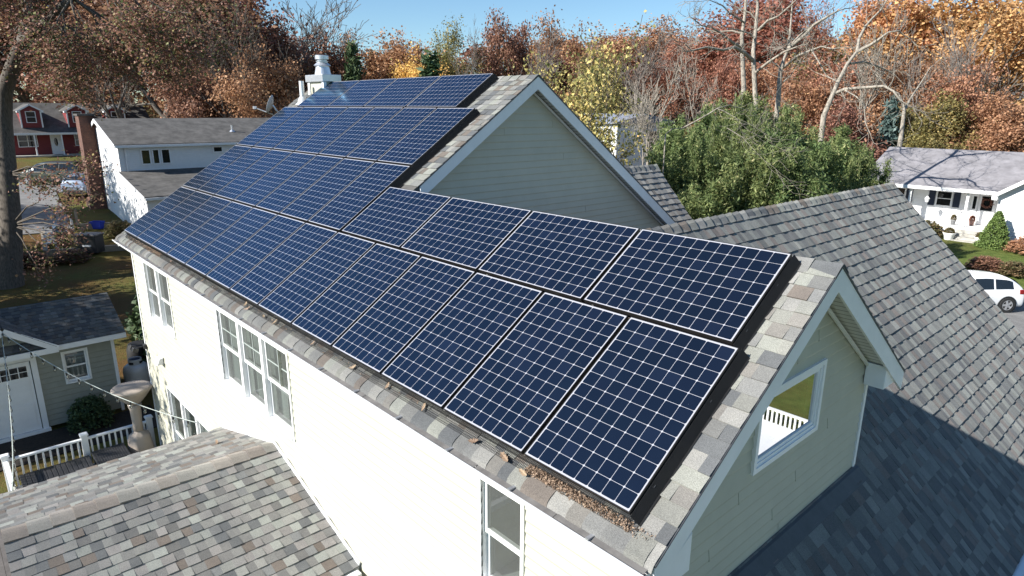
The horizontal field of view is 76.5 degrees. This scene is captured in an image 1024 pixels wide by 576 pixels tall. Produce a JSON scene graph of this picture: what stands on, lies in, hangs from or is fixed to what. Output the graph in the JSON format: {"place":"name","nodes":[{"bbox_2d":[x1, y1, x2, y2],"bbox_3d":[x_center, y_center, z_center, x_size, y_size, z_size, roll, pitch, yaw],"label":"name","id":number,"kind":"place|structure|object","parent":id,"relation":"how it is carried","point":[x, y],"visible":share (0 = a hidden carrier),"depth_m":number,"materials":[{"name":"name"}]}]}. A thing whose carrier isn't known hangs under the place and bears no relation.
{"place":"outdoors","nodes":[
{"label":"outdoors","id":0,"kind":"place"},
{"bbox_2d":[19,190,70,233],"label":"neighbour driveway","id":1,"kind":"structure","parent":0,"point":[25,201],"depth_m":41.85,"materials":[{"name":"concrete"}]},
{"bbox_2d":[0,101,1023,575],"bbox_3d":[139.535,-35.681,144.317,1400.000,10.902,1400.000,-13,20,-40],"label":"ground","id":2,"kind":"structure","parent":0,"point":[112,275],"depth_m":31.92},
{"bbox_2d":[0,488,19,575],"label":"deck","id":3,"kind":"structure","parent":2,"relation":"on","point":[5,564],"depth_m":12.36,"materials":[{"name":"grey"}]},
{"bbox_2d":[19,455,93,486],"bbox_3d":[-10.148,4.343,14.589,1.330,0.460,0.900,-13,20,-40],"label":"bench","id":4,"kind":"object","parent":3,"relation":"on","point":[50,472],"visible":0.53,"depth_m":14.58,"materials":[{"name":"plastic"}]},
{"bbox_2d":[0,414,155,491],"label":"deck railing","id":5,"kind":"object","parent":3,"relation":"on","point":[5,459],"visible":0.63,"depth_m":15.13,"materials":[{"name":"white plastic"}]},
{"bbox_2d":[110,380,154,453],"bbox_3d":[-9.055,3.271,15.712,0.894,1.945,0.890,-13,20,-40],"label":"patio heater","id":6,"kind":"object","parent":3,"relation":"on","point":[139,437],"visible":0.88,"depth_m":15.58,"materials":[{"name":"beige metal"}]},
{"bbox_2d":[0,292,125,443],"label":"garden shed","id":7,"kind":"structure","parent":2,"relation":"on","point":[75,336],"depth_m":17.47,"materials":[{"name":"grey wood"}]},
{"bbox_2d":[0,361,41,438],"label":"door","id":8,"kind":"structure","parent":7,"relation":"in","point":[25,414],"depth_m":16.91,"materials":[{"name":"white wood"}]},
{"bbox_2d":[60,347,92,383],"bbox_3d":[-11.884,2.094,17.718,0.610,0.920,0.220,-13,20,-40],"label":"window","id":9,"kind":"structure","parent":7,"relation":"in","point":[76,362],"depth_m":17.78,"materials":[{"name":"white plastic"}]},
{"bbox_2d":[0,405,156,471],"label":"planting bed","id":10,"kind":"object","parent":2,"relation":"on","point":[32,443],"visible":0.67,"depth_m":17.04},
{"bbox_2d":[66,393,114,434],"bbox_3d":[-11.507,3.365,17.645,1.253,0.994,1.254,-2,16,-7],"label":"shrub","id":11,"kind":"object","parent":10,"relation":"on","point":[93,411],"visible":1,"depth_m":17.45,"materials":[{"name":"green plant"}]},
{"bbox_2d":[0,0,158,102],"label":"autumn tree","id":12,"kind":"object","parent":2,"relation":"on","point":[48,84],"visible":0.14,"depth_m":78.39,"materials":[{"name":"brown plant"}]},
{"bbox_2d":[13,103,149,157],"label":"red house","id":13,"kind":"structure","parent":2,"relation":"on","point":[44,130],"depth_m":66.25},
{"bbox_2d":[0,0,258,291],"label":"leaning oak","id":14,"kind":"object","parent":2,"relation":"on","point":[28,33],"visible":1,"depth_m":27.93,"materials":[{"name":"brown plant"}]},
{"bbox_2d":[16,0,285,117],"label":"autumn tree","id":15,"kind":"object","parent":2,"relation":"on","point":[95,6],"visible":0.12,"depth_m":67.99,"materials":[{"name":"brown plant"}]},
{"bbox_2d":[73,114,269,223],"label":"white house","id":16,"kind":"structure","parent":2,"relation":"on","point":[157,160],"depth_m":41.40,"materials":[{"name":"paint"}]},
{"bbox_2d":[135,57,243,117],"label":"autumn tree","id":17,"kind":"object","parent":2,"relation":"on","point":[197,107],"visible":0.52,"depth_m":59.28,"materials":[{"name":"brown plant"}]},
{"bbox_2d":[141,0,312,117],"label":"autumn tree","id":18,"kind":"object","parent":2,"relation":"on","point":[265,39],"visible":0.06,"depth_m":73.51,"materials":[{"name":"brown plant"}]},
{"bbox_2d":[169,0,289,117],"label":"bare tree","id":19,"kind":"object","parent":2,"relation":"on","point":[235,65],"visible":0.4,"depth_m":59.35,"materials":[{"name":"plant"}]},
{"bbox_2d":[199,35,305,117],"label":"autumn tree","id":20,"kind":"object","parent":2,"relation":"on","point":[250,94],"visible":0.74,"depth_m":60.17,"materials":[{"name":"brown plant"}]},
{"bbox_2d":[234,2,367,113],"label":"autumn tree","id":21,"kind":"object","parent":2,"relation":"on","point":[337,64],"visible":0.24,"depth_m":77.50,"materials":[{"name":"brown plant"}]},
{"bbox_2d":[271,0,374,91],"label":"bare tree","id":22,"kind":"object","parent":2,"relation":"on","point":[313,29],"visible":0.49,"depth_m":84.37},
{"bbox_2d":[359,25,447,79],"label":"autumn tree","id":23,"kind":"object","parent":2,"relation":"on","point":[379,67],"visible":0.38,"depth_m":82.66,"materials":[{"name":"brown plant"}]},
{"bbox_2d":[428,15,490,75],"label":"autumn tree","id":24,"kind":"object","parent":2,"relation":"on","point":[444,57],"visible":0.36,"depth_m":87.68,"materials":[{"name":"green plant"}]},
{"bbox_2d":[460,7,539,76],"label":"autumn tree","id":25,"kind":"object","parent":2,"relation":"on","point":[516,51],"visible":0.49,"depth_m":91.68,"materials":[{"name":"brown plant"}]},
{"bbox_2d":[0,55,1023,575],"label":"suburban house","id":26,"kind":"structure","parent":2,"relation":"on","point":[866,419],"depth_m":8.20,"materials":[{"name":"paint"}]},
{"bbox_2d":[142,260,175,338],"bbox_3d":[-7.240,0.170,13.824,0.566,1.330,1.820,-13,20,-40],"label":"window","id":27,"kind":"structure","parent":26,"relation":"in","point":[157,283],"depth_m":14.08,"materials":[{"name":"white plastic"}]},
{"bbox_2d":[166,385,209,440],"bbox_3d":[-6.529,3.513,13.907,0.566,2.250,3.000,-13,20,-40],"label":"window","id":28,"kind":"structure","parent":26,"relation":"in","point":[178,408],"depth_m":14.63,"materials":[{"name":"white plastic"}]},
{"bbox_2d":[215,307,295,441],"bbox_3d":[-3.834,1.199,10.211,0.566,1.350,2.840,-13,20,-40],"label":"window","id":29,"kind":"structure","parent":26,"relation":"in","point":[250,365],"depth_m":10.26,"materials":[{"name":"white plastic"}]},
{"bbox_2d":[125,232,632,531],"bbox_3d":[-3.890,0.207,9.475,0.061,0.128,14.028,-13,20,-40],"label":"wire guard","id":30,"kind":"object","parent":26,"relation":"attached to","point":[193,273],"visible":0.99,"depth_m":6.73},
{"bbox_2d":[128,236,655,540],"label":"leaf litter","id":31,"kind":"object","parent":26,"relation":"on","point":[549,480],"visible":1,"depth_m":4.83,"materials":[{"name":"brown plant"}]},
{"bbox_2d":[477,475,525,575],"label":"window","id":32,"kind":"structure","parent":26,"relation":"in","point":[503,516],"depth_m":6.16,"materials":[{"name":"white plastic"}]},
{"bbox_2d":[630,349,749,526],"bbox_3d":[1.336,1.056,4.765,1.374,0.976,0.052,-13,20,-40],"label":"wire guard","id":33,"kind":"object","parent":26,"relation":"attached to","point":[662,479],"visible":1,"depth_m":4.74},
{"bbox_2d":[733,255,800,350],"bbox_3d":[2.112,0.121,5.343,0.941,0.682,0.052,-13,20,-40],"label":"wire guard","id":34,"kind":"object","parent":26,"relation":"attached to","point":[763,310],"visible":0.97,"depth_m":5.33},
{"bbox_2d":[749,358,827,475],"bbox_3d":[2.483,1.124,5.881,1.260,0.740,0.112,-13,20,-40],"label":"gable window","id":35,"kind":"structure","parent":26,"relation":"in","point":[793,414],"depth_m":5.89,"materials":[{"name":"white plastic"}]},
{"bbox_2d":[514,5,609,91],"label":"autumn tree","id":36,"kind":"object","parent":2,"relation":"on","point":[572,49],"visible":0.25,"depth_m":98.17,"materials":[{"name":"red plant"}]},
{"bbox_2d":[507,10,656,166],"bbox_3d":[2.106,-3.840,24.837,6.489,12.140,5.701,4,16,13],"label":"autumn tree","id":37,"kind":"object","parent":2,"relation":"on","point":[587,118],"visible":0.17,"depth_m":23.29,"materials":[{"name":"yellow plant"}]},
{"bbox_2d":[568,20,655,113],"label":"autumn tree","id":38,"kind":"object","parent":2,"relation":"on","point":[619,45],"visible":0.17,"depth_m":100.62,"materials":[{"name":"brown plant"}]},
{"bbox_2d":[584,113,673,166],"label":"grey white building","id":39,"kind":"structure","parent":2,"relation":"on","point":[635,156],"depth_m":59.69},
{"bbox_2d":[612,26,679,113],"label":"bare tree","id":40,"kind":"object","parent":2,"relation":"on","point":[646,70],"visible":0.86,"depth_m":86.89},
{"bbox_2d":[618,78,682,165],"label":"bare tree","id":41,"kind":"object","parent":2,"relation":"on","point":[640,119],"visible":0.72,"depth_m":50.27,"materials":[{"name":"grey wood"}]},
{"bbox_2d":[623,13,705,115],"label":"autumn tree","id":42,"kind":"object","parent":2,"relation":"on","point":[654,33],"visible":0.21,"depth_m":109.66,"materials":[{"name":"brown plant"}]},
{"bbox_2d":[625,42,708,125],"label":"autumn tree","id":43,"kind":"object","parent":2,"relation":"on","point":[672,109],"visible":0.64,"depth_m":88.61,"materials":[{"name":"red plant"}]},
{"bbox_2d":[648,17,731,125],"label":"autumn tree","id":44,"kind":"object","parent":2,"relation":"on","point":[703,68],"visible":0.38,"depth_m":99.51,"materials":[{"name":"red plant"}]},
{"bbox_2d":[683,176,745,219],"bbox_3d":[7.388,-1.092,24.209,2.839,6.263,2.624,-4,16,-17],"label":"bamboo clump","id":45,"kind":"object","parent":2,"relation":"on","point":[710,205],"visible":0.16,"depth_m":22.83,"materials":[{"name":"green plant"}]},
{"bbox_2d":[675,0,758,92],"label":"dead tree","id":46,"kind":"object","parent":2,"relation":"on","point":[742,64],"visible":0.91,"depth_m":43.51,"materials":[{"name":"brown wood"}]},
{"bbox_2d":[699,46,750,120],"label":"autumn tree","id":47,"kind":"object","parent":2,"relation":"on","point":[730,76],"visible":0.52,"depth_m":72.61,"materials":[{"name":"brown plant"}]},
{"bbox_2d":[650,0,814,108],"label":"dead tree","id":48,"kind":"object","parent":2,"relation":"on","point":[752,58],"visible":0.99,"depth_m":38.93,"materials":[{"name":"brown wood"}]},
{"bbox_2d":[662,67,812,197],"bbox_3d":[8.028,-2.888,24.283,4.892,10.092,5.370,3,16,8],"label":"dead tree","id":49,"kind":"object","parent":2,"relation":"on","point":[745,126],"visible":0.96,"depth_m":23.48,"materials":[{"name":"brown wood"}]},
{"bbox_2d":[719,98,762,172],"bbox_3d":[9.463,-3.268,27.108,1.632,8.946,1.766,-3,16,-11],"label":"bamboo clump","id":50,"kind":"object","parent":2,"relation":"on","point":[736,144],"visible":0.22,"depth_m":26.21,"materials":[{"name":"green plant"}]},
{"bbox_2d":[716,143,779,213],"bbox_3d":[8.261,-1.579,23.857,2.493,7.399,2.139,-2,16,-8],"label":"bamboo clump","id":51,"kind":"object","parent":2,"relation":"on","point":[753,194],"visible":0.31,"depth_m":23.08,"materials":[{"name":"green plant"}]},
{"bbox_2d":[686,0,833,100],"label":"autumn tree","id":52,"kind":"object","parent":2,"relation":"on","point":[767,31],"visible":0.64,"depth_m":88.92,"materials":[{"name":"red plant"}]},
{"bbox_2d":[735,140,808,209],"bbox_3d":[9.455,-1.782,24.401,2.765,7.519,2.786,-9,18,-32],"label":"bamboo clump","id":53,"kind":"object","parent":2,"relation":"on","point":[797,157],"visible":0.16,"depth_m":23.32,"materials":[{"name":"green plant"}]},
{"bbox_2d":[737,53,817,122],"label":"autumn tree","id":54,"kind":"object","parent":2,"relation":"on","point":[762,88],"visible":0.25,"depth_m":76.48,"materials":[{"name":"brown plant"}]},
{"bbox_2d":[745,0,872,125],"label":"dead tree","id":55,"kind":"object","parent":2,"relation":"on","point":[782,66],"visible":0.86,"depth_m":44.62,"materials":[{"name":"brown wood"}]},
{"bbox_2d":[782,155,842,200],"bbox_3d":[10.843,-1.407,24.201,1.962,6.920,2.286,1,15,3],"label":"bamboo clump","id":56,"kind":"object","parent":2,"relation":"on","point":[815,173],"visible":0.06,"depth_m":23.33,"materials":[{"name":"green plant"}]},
{"bbox_2d":[790,0,845,83],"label":"autumn tree","id":57,"kind":"object","parent":2,"relation":"on","point":[819,36],"visible":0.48,"depth_m":84.14,"materials":[{"name":"red plant"}]},
{"bbox_2d":[767,55,875,141],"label":"autumn tree","id":58,"kind":"object","parent":2,"relation":"on","point":[816,102],"visible":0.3,"depth_m":67.28,"materials":[{"name":"brown plant"}]},
{"bbox_2d":[803,137,853,193],"bbox_3d":[12.290,-2.438,26.895,2.021,7.497,2.356,-6,16,-21],"label":"bamboo clump","id":59,"kind":"object","parent":2,"relation":"on","point":[825,153],"visible":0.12,"depth_m":25.72,"materials":[{"name":"green plant"}]},
{"bbox_2d":[785,31,882,133],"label":"autumn tree","id":60,"kind":"object","parent":2,"relation":"on","point":[853,76],"visible":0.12,"depth_m":71.19,"materials":[{"name":"brown plant"}]},
{"bbox_2d":[798,123,869,184],"bbox_3d":[13.828,-3.597,30.132,3.035,8.031,3.283,-3,16,-11],"label":"bamboo clump","id":61,"kind":"object","parent":2,"relation":"on","point":[842,133],"visible":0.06,"depth_m":28.68,"materials":[{"name":"green plant"}]},
{"bbox_2d":[811,93,890,161],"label":"autumn tree","id":62,"kind":"object","parent":2,"relation":"on","point":[846,117],"visible":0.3,"depth_m":55.35,"materials":[{"name":"brown plant"}]},
{"bbox_2d":[773,0,947,156],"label":"dead tree","id":63,"kind":"object","parent":2,"relation":"on","point":[835,91],"visible":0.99,"depth_m":37.90,"materials":[{"name":"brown wood"}]},
{"bbox_2d":[821,5,912,127],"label":"bare tree","id":64,"kind":"object","parent":2,"relation":"on","point":[862,72],"visible":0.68,"depth_m":62.95,"materials":[{"name":"plant"}]},
{"bbox_2d":[829,0,942,102],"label":"autumn tree","id":65,"kind":"object","parent":2,"relation":"on","point":[860,20],"visible":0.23,"depth_m":75.61,"materials":[{"name":"orange plant"}]},
{"bbox_2d":[874,102,939,147],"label":"autumn tree","id":66,"kind":"object","parent":2,"relation":"on","point":[914,140],"visible":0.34,"depth_m":57.07,"materials":[{"name":"green plant"}]},
{"bbox_2d":[854,48,975,141],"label":"autumn tree","id":67,"kind":"object","parent":2,"relation":"on","point":[876,110],"visible":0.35,"depth_m":64.28,"materials":[{"name":"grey plant"}]},
{"bbox_2d":[831,0,1023,106],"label":"autumn tree","id":68,"kind":"object","parent":2,"relation":"on","point":[938,12],"visible":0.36,"depth_m":73.43,"materials":[{"name":"orange plant"}]},
{"bbox_2d":[871,147,1023,240],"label":"ranch house","id":69,"kind":"structure","parent":2,"relation":"on","point":[960,184],"depth_m":42.27,"materials":[{"name":"grey"}]},
{"bbox_2d":[910,84,991,150],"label":"autumn tree","id":70,"kind":"object","parent":2,"relation":"on","point":[952,123],"visible":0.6,"depth_m":55.17,"materials":[{"name":"green plant"}]},
{"bbox_2d":[910,0,1023,122],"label":"autumn tree","id":71,"kind":"object","parent":2,"relation":"on","point":[1015,51],"visible":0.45,"depth_m":65.18,"materials":[{"name":"orange plant"}]},
{"bbox_2d":[920,49,1023,141],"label":"autumn tree","id":72,"kind":"object","parent":2,"relation":"on","point":[959,86],"visible":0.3,"depth_m":57.13,"materials":[{"name":"orange plant"}]},
{"bbox_2d":[923,11,1023,103],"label":"bare tree","id":73,"kind":"object","parent":2,"relation":"on","point":[958,65],"visible":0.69,"depth_m":59.90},
{"bbox_2d":[936,85,1023,151],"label":"autumn tree","id":74,"kind":"object","parent":2,"relation":"on","point":[1002,129],"visible":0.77,"depth_m":53.23,"materials":[{"name":"orange plant"}]},
{"bbox_2d":[972,210,1010,250],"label":"cone shrub","id":75,"kind":"object","parent":2,"relation":"on","point":[995,228],"visible":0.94,"depth_m":38.17,"materials":[{"name":"green plant"}]},
{"bbox_2d":[3,0,1022,103],"label":"sky","id":76,"kind":"structure","parent":0,"point":[417,16],"materials":[{"name":"blue"}]},
{"bbox_2d":[1004,302,1023,336],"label":"driveway","id":77,"kind":"structure","parent":0,"point":[1015,316],"depth_m":27.70,"materials":[{"name":"concrete"}]},
{"bbox_2d":[968,270,1023,312],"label":"white car","id":78,"kind":"object","parent":77,"relation":"on","point":[1005,293],"visible":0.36,"depth_m":28.16,"materials":[{"name":"paint"}]},
{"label":"panel rails","id":79,"kind":"object","parent":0,"visible":0},
{"bbox_2d":[124,186,195,237],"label":"solar panel","id":80,"kind":"object","parent":79,"relation":"attached to","point":[152,216],"visible":0.94,"depth_m":14.34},
{"bbox_2d":[137,191,212,245],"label":"solar panel","id":81,"kind":"object","parent":79,"relation":"attached to","point":[168,221],"visible":0.95,"depth_m":13.56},
{"bbox_2d":[151,196,231,254],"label":"solar panel","id":82,"kind":"object","parent":79,"relation":"attached to","point":[187,226],"visible":0.97,"depth_m":12.79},
{"bbox_2d":[167,201,252,264],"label":"solar panel","id":83,"kind":"object","parent":79,"relation":"attached to","point":[197,241],"visible":0.97,"depth_m":12.02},
{"bbox_2d":[183,145,251,190],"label":"solar panel","id":84,"kind":"object","parent":79,"relation":"attached to","point":[215,168],"visible":0.92,"depth_m":14.95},
{"bbox_2d":[185,208,277,276],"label":"solar panel","id":85,"kind":"object","parent":79,"relation":"attached to","point":[216,252],"visible":0.97,"depth_m":11.25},
{"bbox_2d":[198,147,270,195],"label":"solar panel","id":86,"kind":"object","parent":79,"relation":"attached to","point":[232,171],"visible":0.97,"depth_m":14.18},
{"bbox_2d":[215,149,291,200],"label":"solar panel","id":87,"kind":"object","parent":79,"relation":"attached to","point":[242,182],"visible":1,"depth_m":13.41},
{"bbox_2d":[206,215,304,290],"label":"solar panel","id":88,"kind":"object","parent":79,"relation":"attached to","point":[247,256],"visible":0.94,"depth_m":10.47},
{"bbox_2d":[234,152,316,207],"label":"solar panel","id":89,"kind":"object","parent":79,"relation":"attached to","point":[271,181],"visible":1,"depth_m":12.64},
{"bbox_2d":[230,223,337,305],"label":"solar panel","id":90,"kind":"object","parent":79,"relation":"attached to","point":[261,281],"visible":1,"depth_m":9.70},
{"bbox_2d":[254,107,324,149],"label":"solar panel","id":91,"kind":"object","parent":79,"relation":"attached to","point":[286,129],"visible":0.98,"depth_m":14.80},
{"bbox_2d":[256,155,343,214],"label":"solar panel","id":92,"kind":"object","parent":79,"relation":"attached to","point":[294,187],"visible":0.98,"depth_m":11.86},
{"bbox_2d":[273,107,347,151],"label":"solar panel","id":93,"kind":"object","parent":79,"relation":"attached to","point":[308,130],"visible":0.95,"depth_m":14.03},
{"bbox_2d":[258,232,375,324],"bbox_3d":[-2.693,-0.178,8.978,1.046,0.042,1.559,17,56,45],"label":"solar panel","id":94,"kind":"object","parent":79,"relation":"attached to","point":[297,293],"visible":0.98,"depth_m":8.93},
{"bbox_2d":[280,158,374,222],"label":"solar panel","id":95,"kind":"object","parent":79,"relation":"attached to","point":[323,191],"visible":1,"depth_m":11.09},
{"bbox_2d":[295,107,373,154],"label":"solar panel","id":96,"kind":"object","parent":79,"relation":"attached to","point":[323,138],"visible":0.89,"depth_m":13.26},
{"bbox_2d":[291,243,420,346],"bbox_3d":[-1.967,0.039,8.208,1.046,0.042,1.559,17,56,45],"label":"solar panel","id":97,"kind":"object","parent":79,"relation":"attached to","point":[344,303],"visible":0.92,"depth_m":8.15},
{"bbox_2d":[308,162,410,231],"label":"solar panel","id":98,"kind":"object","parent":79,"relation":"attached to","point":[347,205],"visible":0.89,"depth_m":10.31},
{"bbox_2d":[319,107,402,157],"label":"solar panel","id":99,"kind":"object","parent":79,"relation":"attached to","point":[358,133],"visible":0.82,"depth_m":12.48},
{"bbox_2d":[328,78,396,106],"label":"solar panel","id":100,"kind":"object","parent":79,"relation":"attached to","point":[361,93],"visible":0.94,"depth_m":14.30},
{"bbox_2d":[346,107,436,161],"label":"solar panel","id":101,"kind":"object","parent":79,"relation":"attached to","point":[389,135],"visible":0.92,"depth_m":11.71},
{"bbox_2d":[342,187,450,248],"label":"solar panel","id":102,"kind":"object","parent":79,"relation":"attached to","point":[397,218],"visible":0.94,"depth_m":9.21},
{"bbox_2d":[364,76,440,107],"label":"solar panel","id":103,"kind":"object","parent":79,"relation":"attached to","point":[401,92],"visible":0.92,"depth_m":13.16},
{"bbox_2d":[332,256,475,374],"bbox_3d":[-1.241,0.256,7.437,1.046,0.042,1.559,17,56,45],"label":"solar panel","id":104,"kind":"object","parent":79,"relation":"attached to","point":[383,331],"visible":0.94,"depth_m":7.38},
{"bbox_2d":[377,108,474,166],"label":"solar panel","id":105,"kind":"object","parent":79,"relation":"attached to","point":[418,142],"visible":0.98,"depth_m":10.92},
{"bbox_2d":[406,73,493,107],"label":"solar panel","id":106,"kind":"object","parent":79,"relation":"attached to","point":[452,91],"visible":0.94,"depth_m":12.00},
{"bbox_2d":[381,272,542,409],"bbox_3d":[-0.515,0.473,6.667,1.046,0.042,1.559,17,56,45],"label":"solar panel","id":107,"kind":"object","parent":79,"relation":"attached to","point":[444,354],"visible":0.97,"depth_m":6.60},
{"bbox_2d":[400,197,531,270],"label":"solar panel","id":108,"kind":"object","parent":79,"relation":"attached to","point":[469,234],"visible":0.95,"depth_m":8.07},
{"bbox_2d":[443,292,628,454],"bbox_3d":[0.211,0.691,5.896,1.046,0.042,1.559,17,56,45],"label":"solar panel","id":109,"kind":"object","parent":79,"relation":"attached to","point":[514,392],"visible":0.97,"depth_m":5.83,"materials":[{"name":"glass"}]},
{"bbox_2d":[478,211,639,301],"bbox_3d":[0.467,-0.396,7.020,1.559,0.042,1.046,17,56,45],"label":"solar panel","id":110,"kind":"object","parent":79,"relation":"attached to","point":[574,258],"visible":0.97,"depth_m":6.92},
{"bbox_2d":[524,317,739,514],"bbox_3d":[0.937,0.908,5.125,1.046,0.042,1.559,17,56,45],"label":"solar panel","id":111,"kind":"object","parent":79,"relation":"attached to","point":[615,429],"visible":1,"depth_m":5.05,"materials":[{"name":"glass"}]},
{"bbox_2d":[583,229,791,344],"bbox_3d":[1.537,-0.076,5.884,1.559,0.042,1.046,17,56,45],"label":"solar panel","id":112,"kind":"object","parent":79,"relation":"attached to","point":[714,290],"visible":1,"depth_m":5.78,"materials":[{"name":"glass"}]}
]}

